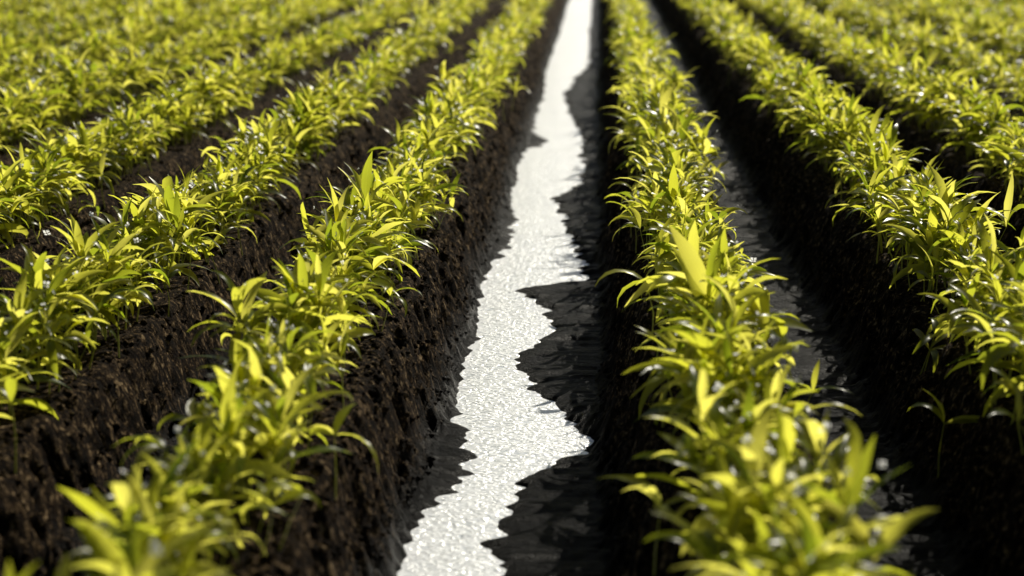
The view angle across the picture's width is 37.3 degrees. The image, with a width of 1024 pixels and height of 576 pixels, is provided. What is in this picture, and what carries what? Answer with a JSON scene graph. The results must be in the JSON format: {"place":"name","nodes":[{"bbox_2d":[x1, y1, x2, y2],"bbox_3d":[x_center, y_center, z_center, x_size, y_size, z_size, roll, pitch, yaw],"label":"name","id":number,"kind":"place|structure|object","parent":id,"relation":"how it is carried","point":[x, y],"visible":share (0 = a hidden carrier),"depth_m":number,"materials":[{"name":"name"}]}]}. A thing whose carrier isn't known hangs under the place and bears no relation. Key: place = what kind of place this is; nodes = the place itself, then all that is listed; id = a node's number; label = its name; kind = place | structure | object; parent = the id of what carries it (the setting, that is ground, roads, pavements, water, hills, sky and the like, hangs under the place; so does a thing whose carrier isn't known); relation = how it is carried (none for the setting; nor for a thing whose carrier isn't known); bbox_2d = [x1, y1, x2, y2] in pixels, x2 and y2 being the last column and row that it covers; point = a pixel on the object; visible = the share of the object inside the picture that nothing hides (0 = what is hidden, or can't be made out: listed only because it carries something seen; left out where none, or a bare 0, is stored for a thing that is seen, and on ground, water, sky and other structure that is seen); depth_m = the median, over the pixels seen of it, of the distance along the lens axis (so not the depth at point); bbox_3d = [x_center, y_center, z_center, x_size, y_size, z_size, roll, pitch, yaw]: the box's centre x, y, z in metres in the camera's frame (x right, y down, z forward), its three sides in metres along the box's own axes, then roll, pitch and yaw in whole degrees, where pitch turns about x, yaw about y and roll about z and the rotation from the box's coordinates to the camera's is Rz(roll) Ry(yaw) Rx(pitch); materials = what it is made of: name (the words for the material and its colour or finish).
{"place":"outdoors","nodes":[
{"label":"outdoors","id":0,"kind":"place"},
{"bbox_2d":[0,0,1023,575],"bbox_3d":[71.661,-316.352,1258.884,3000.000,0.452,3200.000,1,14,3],"label":"ground","id":1,"kind":"structure","parent":0,"point":[554,524],"depth_m":5.92,"materials":[{"name":"soil"}]},
{"bbox_2d":[0,0,87,25],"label":"crop row","id":2,"kind":"object","parent":1,"relation":"on","point":[22,5],"visible":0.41,"depth_m":19.23,"materials":[{"name":"green plant"}]},
{"bbox_2d":[0,0,166,41],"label":"crop row","id":3,"kind":"object","parent":1,"relation":"on","point":[94,5],"visible":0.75,"depth_m":18.10,"materials":[{"name":"green plant"}]},
{"bbox_2d":[0,0,220,69],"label":"crop row","id":4,"kind":"object","parent":1,"relation":"on","point":[58,35],"visible":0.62,"depth_m":15.95,"materials":[{"name":"green plant"}]},
{"bbox_2d":[0,0,302,97],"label":"crop row","id":5,"kind":"object","parent":1,"relation":"on","point":[143,31],"visible":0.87,"depth_m":14.88,"materials":[{"name":"green plant"}]},
{"bbox_2d":[0,0,367,156],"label":"crop row","id":6,"kind":"object","parent":1,"relation":"on","point":[29,103],"visible":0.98,"depth_m":11.78,"materials":[{"name":"green plant"}]},
{"bbox_2d":[0,0,430,248],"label":"crop row","id":7,"kind":"object","parent":1,"relation":"on","point":[50,170],"visible":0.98,"depth_m":9.08,"materials":[{"name":"green plant"}]},
{"bbox_2d":[0,0,488,473],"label":"crop row","id":8,"kind":"object","parent":1,"relation":"on","point":[91,279],"visible":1,"depth_m":6.06,"materials":[{"name":"green plant"}]},
{"bbox_2d":[5,0,552,575],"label":"crop row","id":9,"kind":"object","parent":1,"relation":"on","point":[361,238],"visible":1,"depth_m":4.47,"materials":[{"name":"green plant"}]},
{"bbox_2d":[397,0,593,575],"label":"water channel","id":10,"kind":"object","parent":1,"relation":"on","point":[519,431],"visible":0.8,"depth_m":6.28,"materials":[{"name":"white liquid"}]},
{"bbox_2d":[595,0,939,575],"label":"crop row","id":11,"kind":"object","parent":1,"relation":"on","point":[702,274],"visible":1,"depth_m":4.08,"materials":[{"name":"green plant"}]},
{"bbox_2d":[672,0,1023,477],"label":"crop row","id":12,"kind":"object","parent":1,"relation":"on","point":[937,223],"visible":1,"depth_m":6.20,"materials":[{"name":"green plant"}]},
{"bbox_2d":[736,0,1023,203],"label":"crop row","id":13,"kind":"object","parent":1,"relation":"on","point":[988,128],"visible":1,"depth_m":10.43,"materials":[{"name":"green plant"}]},
{"bbox_2d":[800,0,1023,123],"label":"crop row","id":14,"kind":"object","parent":1,"relation":"on","point":[952,43],"visible":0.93,"depth_m":13.98,"materials":[{"name":"green plant"}]},
{"bbox_2d":[861,0,1023,63],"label":"crop row","id":15,"kind":"object","parent":1,"relation":"on","point":[978,27],"visible":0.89,"depth_m":16.42,"materials":[{"name":"green plant"}]},
{"bbox_2d":[932,0,1023,31],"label":"crop row","id":16,"kind":"object","parent":1,"relation":"on","point":[1016,15],"visible":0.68,"depth_m":19.02,"materials":[{"name":"green plant"}]},
{"bbox_2d":[992,0,1023,7],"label":"crop row","id":17,"kind":"object","parent":1,"relation":"on","point":[1007,1],"visible":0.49,"depth_m":21.50,"materials":[{"name":"green plant"}]}
]}

